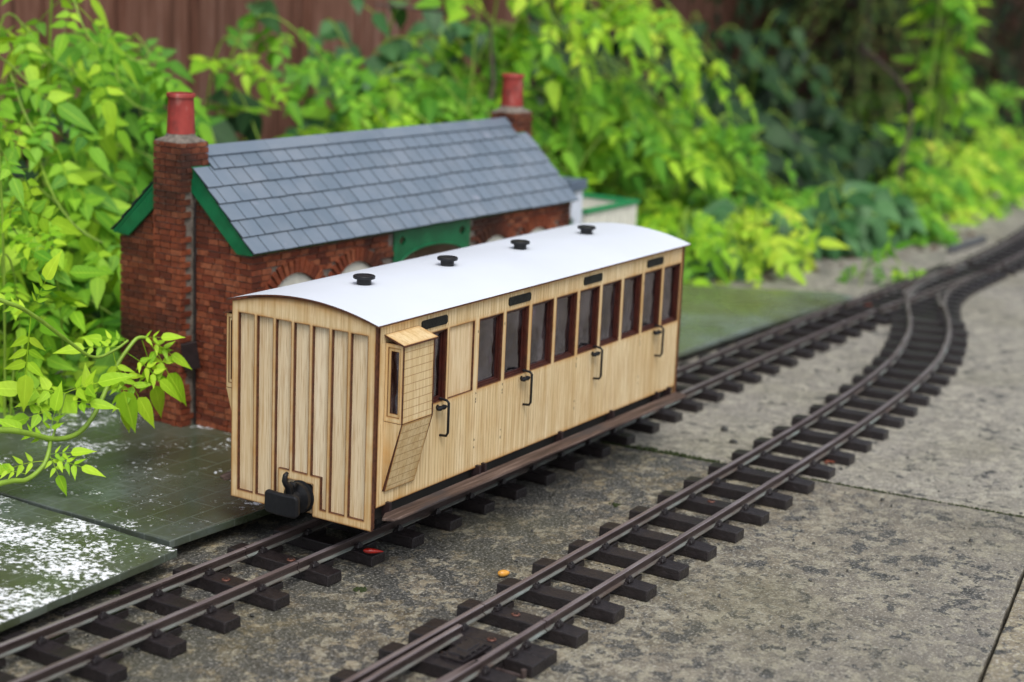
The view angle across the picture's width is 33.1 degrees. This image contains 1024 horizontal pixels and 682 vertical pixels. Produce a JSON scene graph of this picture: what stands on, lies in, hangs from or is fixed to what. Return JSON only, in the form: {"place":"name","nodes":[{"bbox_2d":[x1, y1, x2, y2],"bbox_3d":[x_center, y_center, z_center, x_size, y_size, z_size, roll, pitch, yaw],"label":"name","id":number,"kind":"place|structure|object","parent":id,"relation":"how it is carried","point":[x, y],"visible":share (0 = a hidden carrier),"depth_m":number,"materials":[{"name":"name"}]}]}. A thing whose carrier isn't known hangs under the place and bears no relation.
{"place":"outdoors","nodes":[
{"label":"outdoors","id":0,"kind":"place"},
{"bbox_2d":[0,347,1023,681],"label":"paving","id":1,"kind":"structure","parent":0,"point":[942,615],"depth_m":0.90,"materials":[{"name":"grey concrete"}]},
{"bbox_2d":[6,346,96,405],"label":"slab","id":2,"kind":"structure","parent":1,"relation":"on","point":[58,372],"depth_m":1.28,"materials":[{"name":"stone"}]},
{"bbox_2d":[0,131,126,419],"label":"jasmine shoot","id":3,"kind":"object","parent":1,"relation":"on","point":[41,258],"visible":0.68,"depth_m":1.13,"materials":[{"name":"green plant"}]},
{"bbox_2d":[0,495,176,631],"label":"slate slab","id":4,"kind":"object","parent":1,"relation":"on","point":[50,560],"depth_m":0.89,"materials":[{"name":"green stone"}]},
{"bbox_2d":[0,388,270,547],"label":"slate slab","id":5,"kind":"object","parent":1,"relation":"on","point":[162,483],"depth_m":1.02,"materials":[{"name":"green stone"}]},
{"bbox_2d":[0,251,191,495],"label":"jasmine shoot","id":6,"kind":"object","parent":5,"relation":"on","point":[129,406],"visible":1,"depth_m":0.98,"materials":[{"name":"green plant"}]},
{"bbox_2d":[0,547,298,681],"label":"railway track","id":7,"kind":"structure","parent":1,"relation":"on","point":[45,646],"depth_m":0.82,"materials":[{"name":"metal"}]},
{"bbox_2d":[107,502,619,594],"bbox_3d":[-0.039,0.125,0.918,0.326,0.003,0.117,-6,15,-34],"label":"moss","id":8,"kind":"object","parent":1,"relation":"on","point":[355,589],"visible":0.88,"depth_m":0.89,"materials":[{"name":"plant"}]},
{"bbox_2d":[329,604,556,681],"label":"railway track","id":9,"kind":"structure","parent":1,"relation":"on","point":[466,653],"depth_m":0.80,"materials":[{"name":"metal"}]},
{"bbox_2d":[498,570,509,576],"bbox_3d":[-0.004,0.124,0.921,0.007,0.004,0.004,-1,13,-30],"label":"corn kernel","id":10,"kind":"object","parent":1,"relation":"on","point":[502,573],"visible":1,"depth_m":0.92,"materials":[{"name":"yellow food"}]},
{"bbox_2d":[600,441,1023,517],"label":"moss","id":11,"kind":"object","parent":1,"relation":"on","point":[666,452],"visible":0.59,"depth_m":1.15,"materials":[{"name":"green plant"}]},
{"bbox_2d":[6,120,1023,339],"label":"ground","id":12,"kind":"structure","parent":0,"point":[957,138],"depth_m":4.10,"materials":[{"name":"soil"}]},
{"bbox_2d":[0,0,138,342],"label":"jasmine","id":13,"kind":"object","parent":12,"relation":"on","point":[32,47],"visible":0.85,"depth_m":1.30,"materials":[{"name":"green plant"}]},
{"bbox_2d":[0,162,138,413],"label":"jasmine","id":14,"kind":"object","parent":12,"relation":"on","point":[97,245],"visible":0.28,"depth_m":1.27,"materials":[{"name":"green plant"}]},
{"bbox_2d":[0,141,153,368],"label":"jasmine","id":15,"kind":"object","parent":12,"relation":"on","point":[126,169],"visible":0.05,"depth_m":1.42,"materials":[{"name":"green plant"}]},
{"bbox_2d":[1,63,267,343],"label":"bramble","id":16,"kind":"object","parent":12,"relation":"on","point":[248,124],"visible":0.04,"depth_m":1.68,"materials":[{"name":"green plant"}]},
{"bbox_2d":[13,12,388,193],"bbox_3d":[-0.291,-0.158,1.636,0.240,0.315,0.555,6,13,16],"label":"jasmine","id":17,"kind":"object","parent":12,"relation":"on","point":[154,86],"visible":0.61,"depth_m":1.63,"materials":[{"name":"green plant"}]},
{"bbox_2d":[237,105,374,140],"bbox_3d":[-0.166,-0.088,1.717,0.332,0.286,0.478,3,13,1],"label":"jasmine","id":18,"kind":"object","parent":12,"relation":"on","point":[336,129],"visible":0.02,"depth_m":1.74,"materials":[{"name":"green plant"}]},
{"bbox_2d":[300,81,455,135],"bbox_3d":[-0.126,-0.141,1.760,0.241,0.241,0.339,7,13,18],"label":"jasmine","id":19,"kind":"object","parent":12,"relation":"on","point":[391,118],"visible":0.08,"depth_m":1.75,"materials":[{"name":"green plant"}]},
{"bbox_2d":[245,0,524,140],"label":"bramble","id":20,"kind":"object","parent":12,"relation":"on","point":[403,48],"visible":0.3,"depth_m":1.88,"materials":[{"name":"green plant"}]},
{"bbox_2d":[375,3,494,117],"bbox_3d":[-0.084,-0.229,1.825,0.139,0.250,0.032,-3,14,-24],"label":"bramble cane","id":21,"kind":"object","parent":12,"relation":"on","point":[491,92],"visible":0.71,"depth_m":1.83,"materials":[{"name":"plant"}]},
{"bbox_2d":[358,9,593,190],"bbox_3d":[-0.046,-0.173,1.850,0.287,0.351,0.525,4,13,7],"label":"jasmine","id":22,"kind":"object","parent":12,"relation":"on","point":[443,92],"visible":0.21,"depth_m":1.86,"materials":[{"name":"green plant"}]},
{"bbox_2d":[0,0,1023,180],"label":"board fence","id":23,"kind":"object","parent":12,"relation":"on","point":[185,29],"visible":0.01,"depth_m":2.08,"materials":[{"name":"brown wood"}]},
{"bbox_2d":[11,0,1023,187],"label":"ivy","id":24,"kind":"object","parent":12,"relation":"on","point":[729,49],"visible":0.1,"depth_m":3.30,"materials":[{"name":"green plant"}]},
{"bbox_2d":[413,0,757,176],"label":"jasmine","id":25,"kind":"object","parent":12,"relation":"on","point":[641,32],"visible":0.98,"depth_m":1.85,"materials":[{"name":"green plant"}]},
{"bbox_2d":[443,21,800,241],"bbox_3d":[0.112,-0.189,1.985,0.335,0.345,0.468,14,17,41],"label":"jasmine","id":26,"kind":"object","parent":12,"relation":"on","point":[599,152],"visible":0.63,"depth_m":1.94,"materials":[{"name":"green plant"}]},
{"bbox_2d":[478,9,830,211],"bbox_3d":[0.212,-0.315,2.494,0.309,0.331,0.940,10,15,31],"label":"bramble","id":27,"kind":"object","parent":12,"relation":"on","point":[765,81],"visible":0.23,"depth_m":2.61,"materials":[{"name":"green plant"}]},
{"bbox_2d":[616,101,852,233],"bbox_3d":[0.302,-0.171,2.120,0.407,0.241,0.231,-5,15,-30],"label":"jasmine","id":28,"kind":"object","parent":12,"relation":"on","point":[804,199],"visible":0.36,"depth_m":2.06,"materials":[{"name":"green plant"}]},
{"bbox_2d":[685,197,806,287],"bbox_3d":[0.253,-0.065,1.819,0.140,0.172,0.250,10,15,31],"label":"jasmine seedling","id":29,"kind":"object","parent":12,"relation":"on","point":[764,241],"visible":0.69,"depth_m":1.80,"materials":[{"name":"green plant"}]},
{"bbox_2d":[684,194,809,280],"bbox_3d":[0.226,-0.075,1.878,0.135,0.161,0.400,12,16,37],"label":"bramble","id":30,"kind":"object","parent":12,"relation":"on","point":[720,210],"visible":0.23,"depth_m":1.90,"materials":[{"name":"green plant"}]},
{"bbox_2d":[675,89,974,227],"bbox_3d":[0.490,-0.261,2.606,0.255,0.232,0.802,10,15,31],"label":"bramble","id":31,"kind":"object","parent":12,"relation":"on","point":[826,153],"visible":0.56,"depth_m":2.59,"materials":[{"name":"green plant"}]},
{"bbox_2d":[709,0,980,182],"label":"conifer","id":32,"kind":"object","parent":12,"relation":"on","point":[829,55],"visible":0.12,"depth_m":3.11,"materials":[{"name":"green plant"}]},
{"bbox_2d":[734,0,1021,175],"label":"conifer","id":33,"kind":"object","parent":12,"relation":"on","point":[860,37],"visible":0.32,"depth_m":3.00,"materials":[{"name":"green plant"}]},
{"bbox_2d":[828,0,996,140],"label":"conifer","id":34,"kind":"object","parent":12,"relation":"on","point":[837,24],"visible":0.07,"depth_m":3.63,"materials":[{"name":"green plant"}]},
{"bbox_2d":[887,199,961,246],"bbox_3d":[0.498,-0.109,2.161,0.160,0.146,0.278,10,15,31],"label":"jasmine","id":35,"kind":"object","parent":12,"relation":"on","point":[936,228],"visible":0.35,"depth_m":2.10,"materials":[{"name":"green plant"}]},
{"bbox_2d":[836,71,1023,182],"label":"jasmine","id":36,"kind":"object","parent":12,"relation":"on","point":[995,92],"visible":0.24,"depth_m":3.22,"materials":[{"name":"green plant"}]},
{"bbox_2d":[878,0,993,174],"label":"jasmine","id":37,"kind":"object","parent":12,"relation":"on","point":[926,63],"visible":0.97,"depth_m":2.50,"materials":[{"name":"green plant"}]},
{"bbox_2d":[869,120,1023,225],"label":"jasmine","id":38,"kind":"object","parent":12,"relation":"on","point":[938,193],"visible":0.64,"depth_m":2.39,"materials":[{"name":"green plant"}]},
{"bbox_2d":[933,0,1023,141],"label":"conifer","id":39,"kind":"object","parent":12,"relation":"on","point":[1006,80],"visible":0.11,"depth_m":3.95,"materials":[{"name":"green plant"}]},
{"bbox_2d":[965,157,1023,219],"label":"jasmine","id":40,"kind":"object","parent":12,"relation":"on","point":[1014,191],"visible":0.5,"depth_m":2.44,"materials":[{"name":"green plant"}]},
{"bbox_2d":[988,5,1023,127],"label":"conifer","id":41,"kind":"object","parent":12,"relation":"on","point":[1019,78],"visible":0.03,"depth_m":4.45,"materials":[{"name":"green plant"}]},
{"bbox_2d":[93,236,1023,515],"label":"paving","id":42,"kind":"structure","parent":0,"point":[969,436],"depth_m":1.29,"materials":[{"name":"grey concrete"}]},
{"bbox_2d":[87,267,1022,679],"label":"grit","id":43,"kind":"object","parent":42,"relation":"on","point":[579,515],"visible":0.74,"depth_m":0.96,"materials":[{"name":"grey stone"}]},
{"bbox_2d":[227,303,890,586],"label":"railway track","id":44,"kind":"structure","parent":42,"relation":"on","point":[809,335],"depth_m":1.15,"materials":[{"name":"wood"}]},
{"bbox_2d":[363,548,383,553],"bbox_3d":[-0.074,0.113,0.923,0.011,0.003,0.003,4,12,-8],"label":"seed pod","id":45,"kind":"object","parent":44,"relation":"on","point":[369,550],"visible":1,"depth_m":0.92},
{"bbox_2d":[220,222,690,531],"bbox_3d":[-0.019,0.012,1.054,0.121,0.141,0.385,10,15,31],"label":"railway carriage","id":46,"kind":"object","parent":44,"relation":"on","point":[371,399],"visible":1,"depth_m":0.94,"materials":[{"name":"brown wood"}]},
{"bbox_2d":[433,329,445,401],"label":"window frame","id":47,"kind":"structure","parent":46,"relation":"in","point":[440,342],"depth_m":0.93,"materials":[{"name":"brown wood"}]},
{"bbox_2d":[477,313,501,386],"bbox_3d":[-0.014,0.005,0.971,0.002,0.041,0.026,10,15,31],"label":"window frame","id":48,"kind":"structure","parent":46,"relation":"in","point":[490,327],"depth_m":0.98,"materials":[{"name":"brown wood"}]},
{"bbox_2d":[504,306,526,377],"bbox_3d":[0.001,0.000,0.994,0.002,0.041,0.026,10,15,31],"label":"window frame","id":49,"kind":"structure","parent":46,"relation":"in","point":[516,325],"depth_m":1.00,"materials":[{"name":"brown wood"}]},
{"bbox_2d":[530,299,551,368],"bbox_3d":[0.016,-0.004,1.018,0.002,0.041,0.026,10,15,31],"label":"window frame","id":50,"kind":"structure","parent":46,"relation":"in","point":[541,312],"depth_m":1.02,"materials":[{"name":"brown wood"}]},
{"bbox_2d":[554,293,575,360],"bbox_3d":[0.030,-0.009,1.041,0.002,0.041,0.026,10,15,31],"label":"window frame","id":51,"kind":"structure","parent":46,"relation":"in","point":[565,314],"depth_m":1.05,"materials":[{"name":"brown wood"}]},
{"bbox_2d":[577,286,597,352],"bbox_3d":[0.045,-0.013,1.064,0.002,0.041,0.026,10,15,31],"label":"window frame","id":52,"kind":"structure","parent":46,"relation":"in","point":[589,297],"depth_m":1.07,"materials":[{"name":"brown wood"}]},
{"bbox_2d":[600,280,619,344],"bbox_3d":[0.060,-0.018,1.087,0.002,0.041,0.026,10,15,31],"label":"window frame","id":53,"kind":"structure","parent":46,"relation":"in","point":[610,298],"depth_m":1.09,"materials":[{"name":"brown wood"}]},
{"bbox_2d":[621,274,640,337],"bbox_3d":[0.075,-0.023,1.111,0.002,0.041,0.026,10,15,31],"label":"window frame","id":54,"kind":"structure","parent":46,"relation":"in","point":[629,316],"depth_m":1.12,"materials":[{"name":"brown wood"}]},
{"bbox_2d":[642,269,659,330],"bbox_3d":[0.090,-0.027,1.134,0.002,0.041,0.026,10,15,31],"label":"window frame","id":55,"kind":"structure","parent":46,"relation":"in","point":[652,279],"depth_m":1.14,"materials":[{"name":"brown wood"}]},
{"bbox_2d":[661,264,678,324],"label":"window frame","id":56,"kind":"structure","parent":46,"relation":"in","point":[671,273],"depth_m":1.16,"materials":[{"name":"brown wood"}]},
{"bbox_2d":[636,206,731,285],"bbox_3d":[0.188,-0.064,1.751,0.132,0.135,0.203,-5,15,-29],"label":"jasmine seedling","id":57,"kind":"object","parent":42,"relation":"on","point":[707,240],"visible":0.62,"depth_m":1.76,"materials":[{"name":"green plant"}]},
{"bbox_2d":[457,306,967,647],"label":"railway track","id":58,"kind":"structure","parent":42,"relation":"on","point":[931,346],"depth_m":1.06,"materials":[{"name":"metal"}]},
{"bbox_2d":[721,426,727,431],"bbox_3d":[0.151,0.062,1.225,0.006,0.004,0.008,2,10,-3],"label":"pebble","id":59,"kind":"object","parent":42,"relation":"on","point":[724,428],"visible":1,"depth_m":1.22,"materials":[{"name":"grey stone"}]},
{"bbox_2d":[729,439,737,443],"bbox_3d":[0.154,0.070,1.195,0.004,0.004,0.007,-10,14,-42],"label":"pebble","id":60,"kind":"object","parent":42,"relation":"on","point":[733,441],"visible":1,"depth_m":1.19,"materials":[{"name":"grey stone"}]},
{"bbox_2d":[678,285,851,356],"bbox_3d":[0.112,-0.029,1.605,0.287,0.011,0.391,10,15,31],"label":"slate slab","id":61,"kind":"object","parent":42,"relation":"on","point":[712,316],"depth_m":1.60,"materials":[{"name":"green stone"}]},
{"bbox_2d":[561,176,586,224],"bbox_3d":[0.039,-0.087,1.546,0.042,0.120,0.029,10,15,31],"label":"signal hut","id":62,"kind":"object","parent":61,"relation":"on","point":[577,186],"visible":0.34,"depth_m":1.53,"materials":[{"name":"white paint"}]},
{"bbox_2d":[581,193,639,225],"bbox_3d":[0.064,-0.086,1.616,0.068,0.091,0.102,10,15,31],"label":"cream enclosure","id":63,"kind":"object","parent":61,"relation":"on","point":[603,208],"visible":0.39,"depth_m":1.61,"materials":[{"name":"paint"}]},
{"bbox_2d":[735,200,851,272],"bbox_3d":[0.269,-0.072,1.865,0.168,0.169,0.114,-5,15,-30],"label":"jasmine seedling","id":64,"kind":"object","parent":42,"relation":"on","point":[808,249],"visible":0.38,"depth_m":1.87,"materials":[{"name":"green plant"}]},
{"bbox_2d":[717,230,999,280],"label":"leaf litter","id":65,"kind":"object","parent":42,"relation":"on","point":[817,269],"visible":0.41,"depth_m":1.96,"materials":[{"name":"plant"}]},
{"bbox_2d":[835,239,925,285],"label":"jasmine shoot","id":66,"kind":"object","parent":42,"relation":"on","point":[890,252],"visible":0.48,"depth_m":1.82,"materials":[{"name":"green plant"}]},
{"bbox_2d":[842,261,1007,328],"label":"railway track","id":67,"kind":"structure","parent":42,"relation":"on","point":[934,292],"depth_m":1.74,"materials":[{"name":"metal"}]},
{"bbox_2d":[811,192,1023,281],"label":"paving","id":68,"kind":"structure","parent":0,"point":[1009,225],"depth_m":2.11,"materials":[{"name":"grey concrete"}]},
{"bbox_2d":[792,181,927,260],"bbox_3d":[0.410,-0.105,2.048,0.108,0.162,0.336,11,16,35],"label":"bramble","id":69,"kind":"object","parent":68,"relation":"on","point":[860,228],"visible":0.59,"depth_m":2.00,"materials":[{"name":"green plant"}]},
{"bbox_2d":[864,47,913,186],"bbox_3d":[0.520,-0.296,2.394,0.104,0.222,0.009,-6,15,-32],"label":"bramble cane","id":70,"kind":"object","parent":68,"relation":"on","point":[910,125],"visible":0.78,"depth_m":2.41,"materials":[{"name":"plant"}]},
{"bbox_2d":[946,235,986,253],"bbox_3d":[0.553,-0.117,2.092,0.010,0.009,0.120,11,15,32],"label":"edging bar","id":71,"kind":"object","parent":68,"relation":"on","point":[966,244],"visible":1,"depth_m":2.08,"materials":[{"name":"grey metal"}]},
{"bbox_2d":[954,227,1023,274],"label":"railway track","id":72,"kind":"structure","parent":68,"relation":"on","point":[1007,253],"depth_m":1.99,"materials":[{"name":"metal"}]},
{"bbox_2d":[983,578,1023,681],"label":"paving","id":73,"kind":"structure","parent":0,"point":[1006,664],"depth_m":0.85,"materials":[{"name":"grey concrete"}]},
{"bbox_3d":[-0.072,0.021,1.347,0.284,0.011,0.245,10,15,31],"label":"slate slab","id":74,"kind":"object","parent":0,"visible":0},
{"bbox_2d":[110,73,578,432],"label":"station building","id":75,"kind":"structure","parent":74,"relation":"on","point":[204,228],"depth_m":1.16,"materials":[{"name":"brick"}]},
{"bbox_2d":[278,273,310,286],"bbox_3d":[-0.146,-0.012,1.136,0.004,0.068,0.037,11,15,33],"label":"window","id":76,"kind":"structure","parent":75,"relation":"in","point":[295,278],"depth_m":1.13,"materials":[{"name":"beige paint"}]},
{"bbox_2d":[341,261,369,273],"bbox_3d":[-0.111,-0.022,1.186,0.004,0.068,0.035,11,15,33],"label":"window","id":77,"kind":"structure","parent":75,"relation":"in","point":[357,265],"depth_m":1.18,"materials":[{"name":"beige paint"}]},
{"bbox_2d":[486,235,503,242],"bbox_3d":[-0.016,-0.048,1.320,0.004,0.068,0.035,11,15,33],"label":"window","id":78,"kind":"structure","parent":75,"relation":"in","point":[497,237],"depth_m":1.31,"materials":[{"name":"beige paint"}]},
{"bbox_2d":[531,227,544,232],"bbox_3d":[0.017,-0.057,1.367,0.004,0.068,0.035,11,15,33],"label":"window","id":79,"kind":"structure","parent":75,"relation":"in","point":[538,229],"depth_m":1.36,"materials":[{"name":"beige paint"}]}
]}

